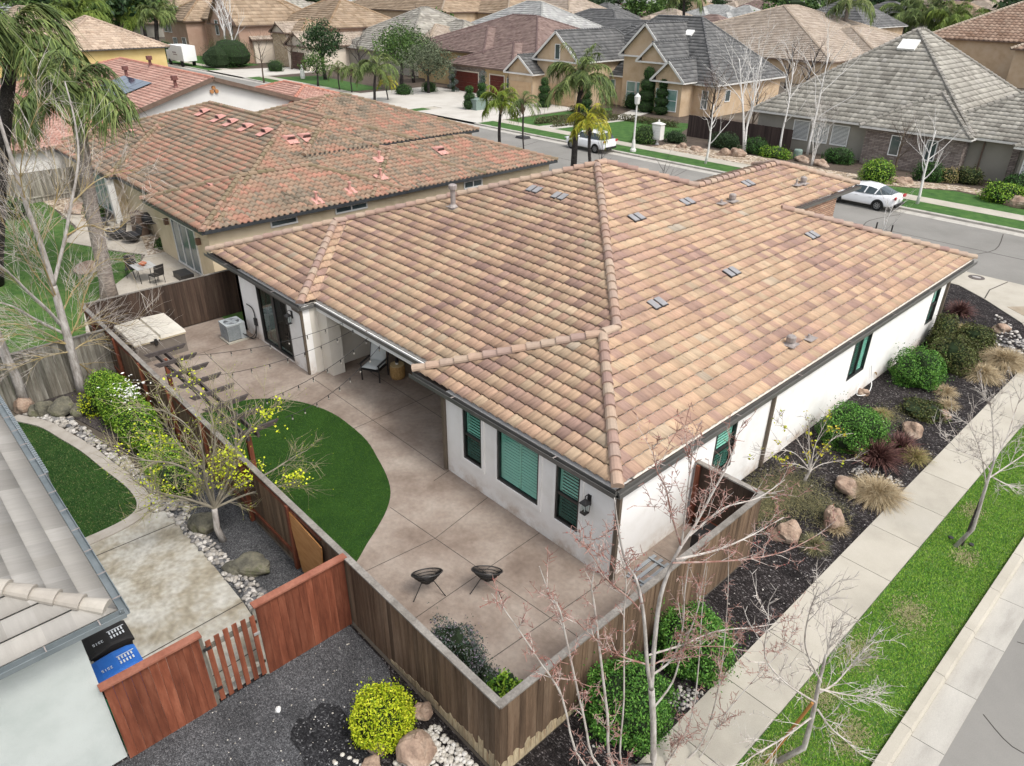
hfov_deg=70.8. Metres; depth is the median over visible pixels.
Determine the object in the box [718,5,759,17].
distant house
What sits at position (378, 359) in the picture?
porch chair
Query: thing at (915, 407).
shrub
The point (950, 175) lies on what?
garden shrub
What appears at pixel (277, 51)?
cream gabled house
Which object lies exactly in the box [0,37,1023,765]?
ground
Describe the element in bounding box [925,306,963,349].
upright shrub
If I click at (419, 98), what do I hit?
driveway
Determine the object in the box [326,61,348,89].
palm
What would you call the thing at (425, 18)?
sage roof house
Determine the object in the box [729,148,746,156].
boulder
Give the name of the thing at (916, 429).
boulder
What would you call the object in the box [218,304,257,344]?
air conditioner
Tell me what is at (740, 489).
wooden fence
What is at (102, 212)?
shrub
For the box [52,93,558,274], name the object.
spanish tile house
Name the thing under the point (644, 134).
garden shrub
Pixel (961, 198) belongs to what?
lawn
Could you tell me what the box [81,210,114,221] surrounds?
bark bed
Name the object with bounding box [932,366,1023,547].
verge tree
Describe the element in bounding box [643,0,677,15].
distant tree
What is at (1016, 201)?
boulder
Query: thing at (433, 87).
garden shrub
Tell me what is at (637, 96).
street lamp
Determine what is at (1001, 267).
road
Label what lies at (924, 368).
round bush
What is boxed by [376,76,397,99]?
palm
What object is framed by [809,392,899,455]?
round bush
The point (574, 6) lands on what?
dormer house
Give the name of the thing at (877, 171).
garden shrub
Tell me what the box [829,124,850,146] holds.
window
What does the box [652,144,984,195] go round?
gravel bed
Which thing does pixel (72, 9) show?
tree
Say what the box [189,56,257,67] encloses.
lawn
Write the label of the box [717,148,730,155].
boulder
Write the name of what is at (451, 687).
wooden fence
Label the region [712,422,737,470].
window
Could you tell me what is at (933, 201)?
pavement
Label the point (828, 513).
boulder
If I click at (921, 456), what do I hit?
grass clump
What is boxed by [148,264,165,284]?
garden chair
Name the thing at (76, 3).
distant tree
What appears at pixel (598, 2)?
background tree
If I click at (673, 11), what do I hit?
distant house
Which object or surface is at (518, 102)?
palm
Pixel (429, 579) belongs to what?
string chair
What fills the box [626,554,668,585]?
bench
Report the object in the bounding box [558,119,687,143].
lawn
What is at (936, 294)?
window
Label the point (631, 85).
window
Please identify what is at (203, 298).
wooden fence
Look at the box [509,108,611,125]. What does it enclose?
lawn
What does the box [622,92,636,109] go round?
garden shrub
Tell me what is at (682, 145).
boulder
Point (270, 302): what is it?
sliding door
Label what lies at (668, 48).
tan gabled house
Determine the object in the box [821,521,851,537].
grass clump
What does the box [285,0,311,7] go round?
distant house
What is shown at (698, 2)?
palm
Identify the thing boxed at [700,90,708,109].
window
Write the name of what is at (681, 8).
distant tree
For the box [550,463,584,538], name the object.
window
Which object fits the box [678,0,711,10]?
distant house
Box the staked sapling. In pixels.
[875,177,925,231]
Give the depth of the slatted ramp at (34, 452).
17.99 m
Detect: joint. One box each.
[96,523,255,707]
[153,344,670,663]
[673,592,851,763]
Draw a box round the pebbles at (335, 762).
[332,752,361,765]
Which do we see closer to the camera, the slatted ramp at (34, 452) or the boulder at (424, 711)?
the boulder at (424, 711)
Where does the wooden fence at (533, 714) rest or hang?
on the ground at (288, 347)
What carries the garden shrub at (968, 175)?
on the lawn at (703, 143)
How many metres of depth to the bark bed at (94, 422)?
23.09 m
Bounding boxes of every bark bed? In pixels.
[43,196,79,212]
[44,387,173,443]
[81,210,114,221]
[112,624,484,765]
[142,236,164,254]
[515,284,1023,765]
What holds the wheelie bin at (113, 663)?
on the yard slab at (170, 583)
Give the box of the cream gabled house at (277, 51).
[249,21,451,75]
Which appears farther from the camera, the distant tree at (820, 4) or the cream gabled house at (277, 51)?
the distant tree at (820, 4)
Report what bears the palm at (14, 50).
on the lawn at (39, 312)
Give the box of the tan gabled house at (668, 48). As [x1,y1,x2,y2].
[503,14,786,117]
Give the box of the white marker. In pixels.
[300,65,304,78]
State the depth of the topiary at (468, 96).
80.03 m
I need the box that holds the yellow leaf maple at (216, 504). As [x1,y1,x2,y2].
[86,350,332,542]
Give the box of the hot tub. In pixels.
[113,313,188,362]
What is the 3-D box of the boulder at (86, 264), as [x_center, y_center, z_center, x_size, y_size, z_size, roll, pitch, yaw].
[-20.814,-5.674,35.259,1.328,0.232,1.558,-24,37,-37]
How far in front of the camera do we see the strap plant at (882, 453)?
21.26 m
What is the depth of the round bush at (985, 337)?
27.61 m
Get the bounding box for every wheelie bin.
[81,620,134,693]
[91,644,148,711]
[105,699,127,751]
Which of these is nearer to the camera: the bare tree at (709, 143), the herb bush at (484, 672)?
the herb bush at (484, 672)
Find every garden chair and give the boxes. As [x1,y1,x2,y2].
[123,254,137,277]
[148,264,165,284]
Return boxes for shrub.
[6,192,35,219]
[72,389,98,418]
[81,203,105,217]
[154,235,162,249]
[161,39,169,59]
[199,32,257,66]
[199,44,234,68]
[266,59,283,71]
[394,82,412,94]
[421,81,439,91]
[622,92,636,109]
[629,122,658,144]
[663,129,686,143]
[708,131,740,149]
[740,135,768,154]
[758,145,794,159]
[819,145,858,165]
[857,157,897,184]
[882,392,956,426]
[906,159,945,182]
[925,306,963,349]
[938,166,959,183]
[956,164,985,185]
[976,178,1023,204]
[997,173,1023,193]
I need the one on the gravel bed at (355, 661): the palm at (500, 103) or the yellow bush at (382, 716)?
the yellow bush at (382, 716)
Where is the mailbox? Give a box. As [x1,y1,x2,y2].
[652,120,665,144]
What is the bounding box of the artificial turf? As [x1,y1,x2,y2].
[200,398,390,561]
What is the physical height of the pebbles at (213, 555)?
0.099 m
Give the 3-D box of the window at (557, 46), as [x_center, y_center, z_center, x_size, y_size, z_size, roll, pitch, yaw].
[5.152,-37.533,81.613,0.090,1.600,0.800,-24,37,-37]
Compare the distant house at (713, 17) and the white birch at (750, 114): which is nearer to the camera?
the white birch at (750, 114)
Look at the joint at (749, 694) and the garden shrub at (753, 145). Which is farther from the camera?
the garden shrub at (753, 145)
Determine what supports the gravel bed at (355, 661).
on the bark bed at (435, 718)
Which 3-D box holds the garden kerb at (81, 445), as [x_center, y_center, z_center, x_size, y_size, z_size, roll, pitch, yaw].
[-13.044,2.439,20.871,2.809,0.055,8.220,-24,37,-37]
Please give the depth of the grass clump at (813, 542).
18.08 m
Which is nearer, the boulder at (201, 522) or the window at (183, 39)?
the boulder at (201, 522)
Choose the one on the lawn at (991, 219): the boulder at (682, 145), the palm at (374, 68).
the palm at (374, 68)
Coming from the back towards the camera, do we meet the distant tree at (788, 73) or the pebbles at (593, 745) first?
the distant tree at (788, 73)
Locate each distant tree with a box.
[20,0,60,6]
[55,0,109,22]
[94,0,169,30]
[143,0,165,36]
[621,0,652,16]
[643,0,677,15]
[675,2,692,11]
[710,0,727,4]
[774,32,809,88]
[797,37,836,80]
[809,0,828,9]
[868,0,907,5]
[992,0,1022,8]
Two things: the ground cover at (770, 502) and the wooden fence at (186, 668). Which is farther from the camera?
the ground cover at (770, 502)
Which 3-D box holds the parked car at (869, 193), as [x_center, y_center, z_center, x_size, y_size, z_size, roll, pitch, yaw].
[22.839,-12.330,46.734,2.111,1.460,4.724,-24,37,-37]
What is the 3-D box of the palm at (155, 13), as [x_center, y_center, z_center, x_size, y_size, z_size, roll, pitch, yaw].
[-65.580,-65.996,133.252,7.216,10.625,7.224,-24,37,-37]
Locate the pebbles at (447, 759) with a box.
[392,724,478,765]
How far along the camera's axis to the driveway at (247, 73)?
112.69 m
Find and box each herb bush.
[427,602,490,672]
[471,650,505,686]
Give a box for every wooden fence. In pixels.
[0,329,115,409]
[7,166,81,203]
[80,305,500,765]
[81,269,241,334]
[97,631,216,758]
[250,553,351,672]
[496,493,765,765]
[687,115,792,150]
[687,459,764,526]
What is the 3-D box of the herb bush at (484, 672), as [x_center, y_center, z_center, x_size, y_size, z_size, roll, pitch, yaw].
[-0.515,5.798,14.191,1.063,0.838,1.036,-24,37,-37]
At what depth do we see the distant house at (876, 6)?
164.65 m
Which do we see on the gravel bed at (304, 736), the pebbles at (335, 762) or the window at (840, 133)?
the pebbles at (335, 762)
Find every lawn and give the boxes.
[0,202,140,402]
[18,422,136,536]
[149,37,998,196]
[167,60,1023,229]
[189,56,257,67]
[276,76,382,90]
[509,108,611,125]
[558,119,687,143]
[736,425,1023,765]
[889,186,1023,214]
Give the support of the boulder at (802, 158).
on the lawn at (703, 143)
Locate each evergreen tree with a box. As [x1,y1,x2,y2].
[296,17,347,79]
[297,50,332,85]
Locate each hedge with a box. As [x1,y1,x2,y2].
[83,367,162,451]
[132,428,198,499]
[534,111,603,124]
[549,113,620,126]
[567,105,616,115]
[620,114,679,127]
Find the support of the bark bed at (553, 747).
on the ground at (288, 347)
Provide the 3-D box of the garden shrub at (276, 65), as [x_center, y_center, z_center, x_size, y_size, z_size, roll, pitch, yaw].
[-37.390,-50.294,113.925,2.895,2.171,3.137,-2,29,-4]
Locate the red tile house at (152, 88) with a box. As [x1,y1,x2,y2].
[0,56,339,179]
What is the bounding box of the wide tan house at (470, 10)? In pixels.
[351,0,571,21]
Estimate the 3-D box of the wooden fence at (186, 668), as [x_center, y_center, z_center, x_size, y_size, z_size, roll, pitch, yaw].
[-6.336,5.702,13.103,1.720,1.954,0.170,-24,37,-37]
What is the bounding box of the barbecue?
[141,212,155,233]
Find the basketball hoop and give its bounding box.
[515,99,529,138]
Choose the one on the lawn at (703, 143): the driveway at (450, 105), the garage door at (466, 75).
the driveway at (450, 105)
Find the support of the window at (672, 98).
in the tan gabled house at (668, 48)
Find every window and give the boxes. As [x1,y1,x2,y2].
[93,173,112,213]
[167,21,171,32]
[181,37,186,43]
[214,20,219,34]
[270,216,297,227]
[335,202,367,214]
[459,407,484,473]
[464,178,482,189]
[494,428,542,510]
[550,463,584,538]
[554,44,560,59]
[625,81,635,100]
[636,82,639,92]
[666,89,677,111]
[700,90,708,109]
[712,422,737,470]
[724,90,730,101]
[792,119,810,140]
[811,122,829,143]
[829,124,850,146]
[846,333,872,380]
[887,135,902,155]
[923,139,938,161]
[924,287,941,324]
[1018,160,1023,175]
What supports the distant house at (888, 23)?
on the ground at (288, 347)
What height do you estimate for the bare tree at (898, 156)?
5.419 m
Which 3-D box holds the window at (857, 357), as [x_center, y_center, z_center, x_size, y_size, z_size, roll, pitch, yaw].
[11.422,-1.001,23.976,1.300,1.550,0.352,-24,37,-37]
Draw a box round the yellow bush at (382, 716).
[343,677,416,757]
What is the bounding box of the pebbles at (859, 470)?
[848,465,905,488]
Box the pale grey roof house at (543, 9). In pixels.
[472,0,601,28]
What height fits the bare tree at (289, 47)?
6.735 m
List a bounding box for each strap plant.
[834,437,910,477]
[885,427,929,459]
[939,299,984,319]
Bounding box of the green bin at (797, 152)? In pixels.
[792,149,802,157]
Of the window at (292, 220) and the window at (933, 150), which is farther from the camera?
the window at (933, 150)
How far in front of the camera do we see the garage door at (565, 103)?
83.13 m
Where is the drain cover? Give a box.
[968,275,984,279]
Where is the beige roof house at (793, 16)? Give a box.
[712,4,899,83]
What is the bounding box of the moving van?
[166,44,196,66]
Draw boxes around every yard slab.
[60,197,200,332]
[87,511,261,753]
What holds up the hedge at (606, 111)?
on the lawn at (528, 120)
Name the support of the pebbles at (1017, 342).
on the bark bed at (553, 747)
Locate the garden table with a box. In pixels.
[130,261,157,283]
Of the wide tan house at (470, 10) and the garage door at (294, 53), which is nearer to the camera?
the garage door at (294, 53)
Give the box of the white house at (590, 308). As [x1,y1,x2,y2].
[204,158,977,588]
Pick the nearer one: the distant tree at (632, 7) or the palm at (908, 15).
the palm at (908, 15)
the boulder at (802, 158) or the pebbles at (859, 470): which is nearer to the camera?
the pebbles at (859, 470)
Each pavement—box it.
[178,61,1023,220]
[638,369,1023,765]
[951,272,1023,325]
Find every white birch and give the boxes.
[203,0,229,38]
[210,0,243,65]
[694,16,799,151]
[763,29,836,146]
[778,1,884,154]
[793,86,851,165]
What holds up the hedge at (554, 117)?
on the lawn at (528, 120)
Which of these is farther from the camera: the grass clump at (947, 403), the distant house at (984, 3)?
the distant house at (984, 3)
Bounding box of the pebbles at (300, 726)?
[202,643,364,765]
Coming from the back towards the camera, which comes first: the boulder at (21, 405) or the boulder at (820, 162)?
the boulder at (820, 162)
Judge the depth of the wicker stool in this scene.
25.55 m
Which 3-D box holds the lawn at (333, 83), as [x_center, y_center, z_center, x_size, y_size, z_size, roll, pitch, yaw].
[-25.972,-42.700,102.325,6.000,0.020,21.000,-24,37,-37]
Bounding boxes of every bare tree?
[242,21,274,82]
[276,25,302,68]
[340,24,372,79]
[595,125,611,158]
[649,144,678,172]
[694,56,739,117]
[699,77,746,163]
[731,71,778,123]
[882,104,922,174]
[901,92,1004,203]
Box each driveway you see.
[208,67,313,77]
[352,87,502,108]
[419,101,571,122]
[433,99,492,107]
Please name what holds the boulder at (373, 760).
on the bark bed at (435, 718)
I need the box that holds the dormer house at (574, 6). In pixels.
[541,0,606,13]
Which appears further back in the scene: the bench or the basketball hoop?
the basketball hoop
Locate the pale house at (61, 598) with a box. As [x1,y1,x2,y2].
[0,401,129,765]
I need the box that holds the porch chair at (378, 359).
[359,342,388,382]
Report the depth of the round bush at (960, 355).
26.16 m
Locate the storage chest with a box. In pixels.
[173,268,193,280]
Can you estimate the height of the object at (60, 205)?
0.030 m
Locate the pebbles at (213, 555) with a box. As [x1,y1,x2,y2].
[166,511,267,612]
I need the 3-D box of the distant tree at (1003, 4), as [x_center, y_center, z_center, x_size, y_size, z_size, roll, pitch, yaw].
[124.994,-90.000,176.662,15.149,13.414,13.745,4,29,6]
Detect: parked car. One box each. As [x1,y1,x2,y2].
[565,129,617,152]
[825,181,906,210]
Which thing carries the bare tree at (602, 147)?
on the lawn
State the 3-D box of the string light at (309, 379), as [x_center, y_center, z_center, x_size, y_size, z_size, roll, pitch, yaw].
[-5.937,-0.288,21.440,0.045,0.623,5.119,19,34,29]
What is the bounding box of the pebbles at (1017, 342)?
[993,314,1023,353]
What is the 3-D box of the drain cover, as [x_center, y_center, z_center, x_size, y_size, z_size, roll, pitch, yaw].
[22.667,-5.158,35.154,0.702,0.035,0.720,-24,37,-37]
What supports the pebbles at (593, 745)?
on the bark bed at (553, 747)
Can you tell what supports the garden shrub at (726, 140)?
on the lawn at (703, 143)
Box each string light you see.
[190,323,343,359]
[213,330,353,380]
[241,338,367,409]
[285,346,379,419]
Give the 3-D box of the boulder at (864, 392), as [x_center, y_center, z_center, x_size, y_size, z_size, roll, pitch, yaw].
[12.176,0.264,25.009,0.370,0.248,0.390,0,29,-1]
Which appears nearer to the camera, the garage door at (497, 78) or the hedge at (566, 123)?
the hedge at (566, 123)
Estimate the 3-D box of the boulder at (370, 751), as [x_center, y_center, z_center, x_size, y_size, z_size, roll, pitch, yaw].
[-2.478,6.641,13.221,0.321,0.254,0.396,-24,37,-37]
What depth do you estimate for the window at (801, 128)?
61.30 m
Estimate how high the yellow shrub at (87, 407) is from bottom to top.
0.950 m
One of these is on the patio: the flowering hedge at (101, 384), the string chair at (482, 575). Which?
the string chair at (482, 575)
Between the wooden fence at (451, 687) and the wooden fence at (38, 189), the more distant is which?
the wooden fence at (38, 189)
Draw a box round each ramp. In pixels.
[0,395,50,481]
[1008,306,1023,315]
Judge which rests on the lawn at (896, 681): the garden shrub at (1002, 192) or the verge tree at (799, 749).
the verge tree at (799, 749)
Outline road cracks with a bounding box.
[520,142,1023,752]
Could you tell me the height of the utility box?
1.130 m
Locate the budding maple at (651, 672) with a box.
[480,402,839,765]
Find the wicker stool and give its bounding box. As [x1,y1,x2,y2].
[390,361,404,379]
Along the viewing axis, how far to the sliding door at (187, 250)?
34.84 m
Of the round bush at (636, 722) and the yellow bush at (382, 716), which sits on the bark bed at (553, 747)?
the round bush at (636, 722)
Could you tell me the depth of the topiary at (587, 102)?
77.08 m
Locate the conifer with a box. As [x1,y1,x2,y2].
[754,0,830,10]
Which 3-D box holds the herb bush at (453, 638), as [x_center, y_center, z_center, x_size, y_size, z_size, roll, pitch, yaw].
[-1.118,5.333,14.606,1.370,1.254,1.810,-5,29,-10]
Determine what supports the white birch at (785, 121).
on the lawn at (703, 143)
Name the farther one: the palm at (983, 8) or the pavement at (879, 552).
the palm at (983, 8)
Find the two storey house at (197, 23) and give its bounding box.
[158,0,390,62]
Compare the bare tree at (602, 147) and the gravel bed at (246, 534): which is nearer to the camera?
the gravel bed at (246, 534)
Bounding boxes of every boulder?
[13,397,34,413]
[27,401,52,417]
[47,396,73,416]
[65,202,84,214]
[69,403,85,416]
[73,260,95,273]
[187,512,219,534]
[221,551,269,576]
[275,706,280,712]
[360,754,380,765]
[367,741,385,755]
[396,729,436,765]
[411,701,432,720]
[676,142,686,147]
[690,145,702,150]
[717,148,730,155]
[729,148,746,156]
[769,519,801,543]
[794,155,808,162]
[812,159,828,166]
[823,505,844,530]
[835,475,857,498]
[857,388,869,395]
[895,176,913,183]
[902,421,923,438]
[938,409,951,420]
[991,323,1011,333]
[1003,195,1023,208]
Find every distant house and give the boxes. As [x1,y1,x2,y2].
[107,18,164,36]
[162,0,189,8]
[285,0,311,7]
[599,2,641,17]
[640,8,692,19]
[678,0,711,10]
[685,4,734,15]
[703,14,727,21]
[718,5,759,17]
[724,0,753,6]
[735,0,776,9]
[817,0,907,34]
[874,1,939,34]
[927,1,985,28]
[971,0,996,10]
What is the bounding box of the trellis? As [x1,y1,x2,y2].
[144,343,278,466]
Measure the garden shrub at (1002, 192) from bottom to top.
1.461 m
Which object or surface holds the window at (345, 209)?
in the spanish tile house at (244, 173)
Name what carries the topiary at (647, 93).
on the lawn at (703, 143)
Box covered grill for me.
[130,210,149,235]
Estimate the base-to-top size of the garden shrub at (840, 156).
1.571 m
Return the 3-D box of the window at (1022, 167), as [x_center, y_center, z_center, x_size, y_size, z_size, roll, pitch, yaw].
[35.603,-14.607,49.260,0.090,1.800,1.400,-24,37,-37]
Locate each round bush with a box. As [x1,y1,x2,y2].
[572,641,693,760]
[648,595,749,692]
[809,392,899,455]
[885,340,954,394]
[914,327,986,378]
[954,316,1000,355]
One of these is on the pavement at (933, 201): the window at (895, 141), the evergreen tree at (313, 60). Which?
the evergreen tree at (313, 60)
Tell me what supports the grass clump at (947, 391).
on the bark bed at (553, 747)
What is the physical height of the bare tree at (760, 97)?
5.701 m
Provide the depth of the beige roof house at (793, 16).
113.79 m
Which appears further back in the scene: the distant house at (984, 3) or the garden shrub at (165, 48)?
the distant house at (984, 3)
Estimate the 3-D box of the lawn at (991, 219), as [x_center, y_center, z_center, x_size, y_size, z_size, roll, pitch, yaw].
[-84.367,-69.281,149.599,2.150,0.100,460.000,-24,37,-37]
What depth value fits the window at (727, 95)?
78.34 m
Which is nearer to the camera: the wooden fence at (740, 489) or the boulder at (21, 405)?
the wooden fence at (740, 489)
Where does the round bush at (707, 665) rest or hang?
on the bark bed at (553, 747)
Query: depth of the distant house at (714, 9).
271.98 m
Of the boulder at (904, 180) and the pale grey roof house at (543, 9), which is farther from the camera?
the pale grey roof house at (543, 9)
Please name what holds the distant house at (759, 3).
on the ground at (288, 347)
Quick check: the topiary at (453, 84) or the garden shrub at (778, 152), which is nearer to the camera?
the garden shrub at (778, 152)
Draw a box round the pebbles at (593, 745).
[567,376,993,752]
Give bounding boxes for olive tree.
[371,17,431,84]
[383,22,437,82]
[395,36,457,92]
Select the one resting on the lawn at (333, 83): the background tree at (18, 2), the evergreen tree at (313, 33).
the evergreen tree at (313, 33)
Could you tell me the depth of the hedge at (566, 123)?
72.11 m
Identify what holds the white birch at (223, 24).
on the lawn at (199, 61)
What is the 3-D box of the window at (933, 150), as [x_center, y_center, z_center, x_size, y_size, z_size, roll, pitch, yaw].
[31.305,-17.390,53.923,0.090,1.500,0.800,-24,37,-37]
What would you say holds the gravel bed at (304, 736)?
on the gravel bed at (355, 661)
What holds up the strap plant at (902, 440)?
on the bark bed at (553, 747)
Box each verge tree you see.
[681,556,907,765]
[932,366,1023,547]
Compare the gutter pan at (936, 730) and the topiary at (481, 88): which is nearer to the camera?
the gutter pan at (936, 730)
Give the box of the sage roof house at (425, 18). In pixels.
[346,6,475,75]
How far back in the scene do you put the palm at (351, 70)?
91.49 m
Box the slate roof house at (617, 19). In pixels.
[575,8,647,29]
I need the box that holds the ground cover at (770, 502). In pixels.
[742,399,933,535]
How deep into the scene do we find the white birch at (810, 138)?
58.13 m
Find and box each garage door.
[290,50,306,69]
[453,69,478,92]
[489,73,504,96]
[509,80,530,102]
[548,83,573,107]
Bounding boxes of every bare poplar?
[0,37,190,396]
[0,331,28,397]
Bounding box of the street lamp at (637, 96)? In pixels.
[630,93,640,151]
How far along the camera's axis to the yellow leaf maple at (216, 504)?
16.98 m
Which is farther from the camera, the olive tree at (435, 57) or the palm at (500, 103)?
the olive tree at (435, 57)
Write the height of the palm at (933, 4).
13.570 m
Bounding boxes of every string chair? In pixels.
[411,567,445,601]
[469,565,502,597]
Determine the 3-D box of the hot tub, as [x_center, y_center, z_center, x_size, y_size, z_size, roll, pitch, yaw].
[-13.739,-1.715,27.483,1.900,0.914,2.250,-24,37,-37]
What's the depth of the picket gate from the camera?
13.92 m
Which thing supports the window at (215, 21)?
in the two storey house at (197, 23)
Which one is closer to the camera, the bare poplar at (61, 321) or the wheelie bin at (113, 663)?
the wheelie bin at (113, 663)
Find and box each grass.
[743,499,991,765]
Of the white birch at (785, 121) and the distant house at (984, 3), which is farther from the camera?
the distant house at (984, 3)
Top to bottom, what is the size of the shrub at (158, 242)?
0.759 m
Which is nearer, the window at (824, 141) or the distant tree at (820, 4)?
the window at (824, 141)
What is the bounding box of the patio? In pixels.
[146,318,691,679]
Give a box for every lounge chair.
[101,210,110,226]
[105,220,126,238]
[121,223,142,241]
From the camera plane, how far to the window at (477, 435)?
19.60 m
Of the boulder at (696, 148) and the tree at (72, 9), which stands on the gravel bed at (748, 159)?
the boulder at (696, 148)
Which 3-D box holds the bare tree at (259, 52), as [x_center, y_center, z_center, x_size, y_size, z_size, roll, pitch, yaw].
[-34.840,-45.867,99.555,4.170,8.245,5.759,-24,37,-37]
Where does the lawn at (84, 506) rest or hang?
on the ground at (288, 347)
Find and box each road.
[168,65,1023,284]
[939,619,1023,765]
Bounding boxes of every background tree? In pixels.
[0,0,55,6]
[588,0,618,4]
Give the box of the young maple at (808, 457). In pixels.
[743,407,868,483]
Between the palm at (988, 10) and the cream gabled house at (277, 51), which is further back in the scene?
the palm at (988, 10)
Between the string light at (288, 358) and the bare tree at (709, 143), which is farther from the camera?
the bare tree at (709, 143)
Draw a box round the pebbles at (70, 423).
[22,413,194,512]
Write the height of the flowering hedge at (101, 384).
1.912 m
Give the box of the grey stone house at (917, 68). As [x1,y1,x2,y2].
[753,27,1023,182]
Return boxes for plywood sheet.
[289,512,322,572]
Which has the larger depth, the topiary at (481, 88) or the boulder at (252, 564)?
the topiary at (481, 88)
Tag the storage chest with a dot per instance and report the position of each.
(182, 274)
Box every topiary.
[447,67,458,91]
[462,85,475,109]
[476,83,488,105]
[478,70,488,90]
[537,77,550,107]
[580,86,592,114]
[637,66,655,112]
[652,78,669,114]
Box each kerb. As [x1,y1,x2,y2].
[14,414,150,544]
[167,62,1023,233]
[871,538,1023,765]
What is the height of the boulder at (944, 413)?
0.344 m
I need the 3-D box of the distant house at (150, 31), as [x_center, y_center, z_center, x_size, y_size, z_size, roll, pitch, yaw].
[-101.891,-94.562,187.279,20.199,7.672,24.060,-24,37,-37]
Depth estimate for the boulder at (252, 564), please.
17.10 m
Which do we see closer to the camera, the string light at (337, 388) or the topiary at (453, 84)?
the string light at (337, 388)
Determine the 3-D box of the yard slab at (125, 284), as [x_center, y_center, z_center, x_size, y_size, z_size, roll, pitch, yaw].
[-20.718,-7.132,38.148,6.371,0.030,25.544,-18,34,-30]
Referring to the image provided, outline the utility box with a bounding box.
[470,97,485,110]
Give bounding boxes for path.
[542,110,649,128]
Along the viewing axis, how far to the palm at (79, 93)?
27.40 m
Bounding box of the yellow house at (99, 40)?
[0,5,169,77]
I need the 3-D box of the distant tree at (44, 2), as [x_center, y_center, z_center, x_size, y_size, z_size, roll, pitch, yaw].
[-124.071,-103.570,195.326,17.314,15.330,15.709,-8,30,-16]
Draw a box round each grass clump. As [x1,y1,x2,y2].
[798,529,832,560]
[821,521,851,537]
[847,469,912,517]
[872,407,896,420]
[896,444,934,467]
[930,383,960,400]
[935,398,960,411]
[961,362,1008,388]
[978,342,1023,377]
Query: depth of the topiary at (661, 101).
77.74 m
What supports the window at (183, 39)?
in the two storey house at (197, 23)
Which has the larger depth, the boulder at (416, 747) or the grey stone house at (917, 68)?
the grey stone house at (917, 68)
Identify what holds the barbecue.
on the yard slab at (125, 284)
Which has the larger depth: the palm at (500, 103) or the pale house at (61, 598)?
the palm at (500, 103)
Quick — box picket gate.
[198,608,269,704]
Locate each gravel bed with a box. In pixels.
[68,414,303,611]
[116,625,392,765]
[290,703,369,765]
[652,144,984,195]
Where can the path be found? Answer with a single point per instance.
(632, 112)
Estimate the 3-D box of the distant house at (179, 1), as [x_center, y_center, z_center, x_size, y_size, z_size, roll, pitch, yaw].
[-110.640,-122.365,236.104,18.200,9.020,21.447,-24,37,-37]
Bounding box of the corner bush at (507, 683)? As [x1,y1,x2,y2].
[486,668,522,697]
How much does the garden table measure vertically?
0.722 m
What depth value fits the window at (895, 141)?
55.59 m
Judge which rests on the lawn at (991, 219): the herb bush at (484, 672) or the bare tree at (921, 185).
the bare tree at (921, 185)
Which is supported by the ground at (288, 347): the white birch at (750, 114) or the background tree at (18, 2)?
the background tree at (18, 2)
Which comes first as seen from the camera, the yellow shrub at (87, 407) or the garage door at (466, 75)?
the yellow shrub at (87, 407)
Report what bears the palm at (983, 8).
on the ground at (288, 347)
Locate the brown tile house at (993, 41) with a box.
[933,0,1023,87]
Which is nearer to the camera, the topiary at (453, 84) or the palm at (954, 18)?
the topiary at (453, 84)
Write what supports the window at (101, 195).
in the spanish tile house at (244, 173)
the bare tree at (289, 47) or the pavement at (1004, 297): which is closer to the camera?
the pavement at (1004, 297)
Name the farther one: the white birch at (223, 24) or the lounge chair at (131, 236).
the white birch at (223, 24)
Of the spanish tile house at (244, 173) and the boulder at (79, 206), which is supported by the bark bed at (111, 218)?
the boulder at (79, 206)
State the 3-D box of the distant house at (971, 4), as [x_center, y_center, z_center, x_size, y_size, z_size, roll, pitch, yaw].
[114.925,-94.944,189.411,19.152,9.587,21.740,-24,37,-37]
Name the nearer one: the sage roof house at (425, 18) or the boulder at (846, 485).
the boulder at (846, 485)
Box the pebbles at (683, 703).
[668,685,703,709]
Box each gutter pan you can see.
[168,64,1023,236]
[892,560,1023,765]
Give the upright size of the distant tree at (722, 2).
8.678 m
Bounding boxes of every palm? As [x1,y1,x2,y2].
[0,0,96,286]
[9,47,147,298]
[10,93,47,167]
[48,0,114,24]
[92,0,148,32]
[137,0,177,40]
[159,0,181,28]
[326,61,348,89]
[340,63,360,91]
[353,46,400,99]
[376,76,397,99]
[478,83,521,141]
[506,91,541,148]
[543,42,617,165]
[567,103,611,161]
[664,0,706,15]
[822,0,876,27]
[878,0,935,31]
[899,0,956,33]
[922,0,975,31]
[967,7,985,17]
[978,0,1008,12]
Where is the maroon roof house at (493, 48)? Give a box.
[418,14,580,97]
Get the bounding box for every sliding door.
[170,218,203,274]
[255,279,308,360]

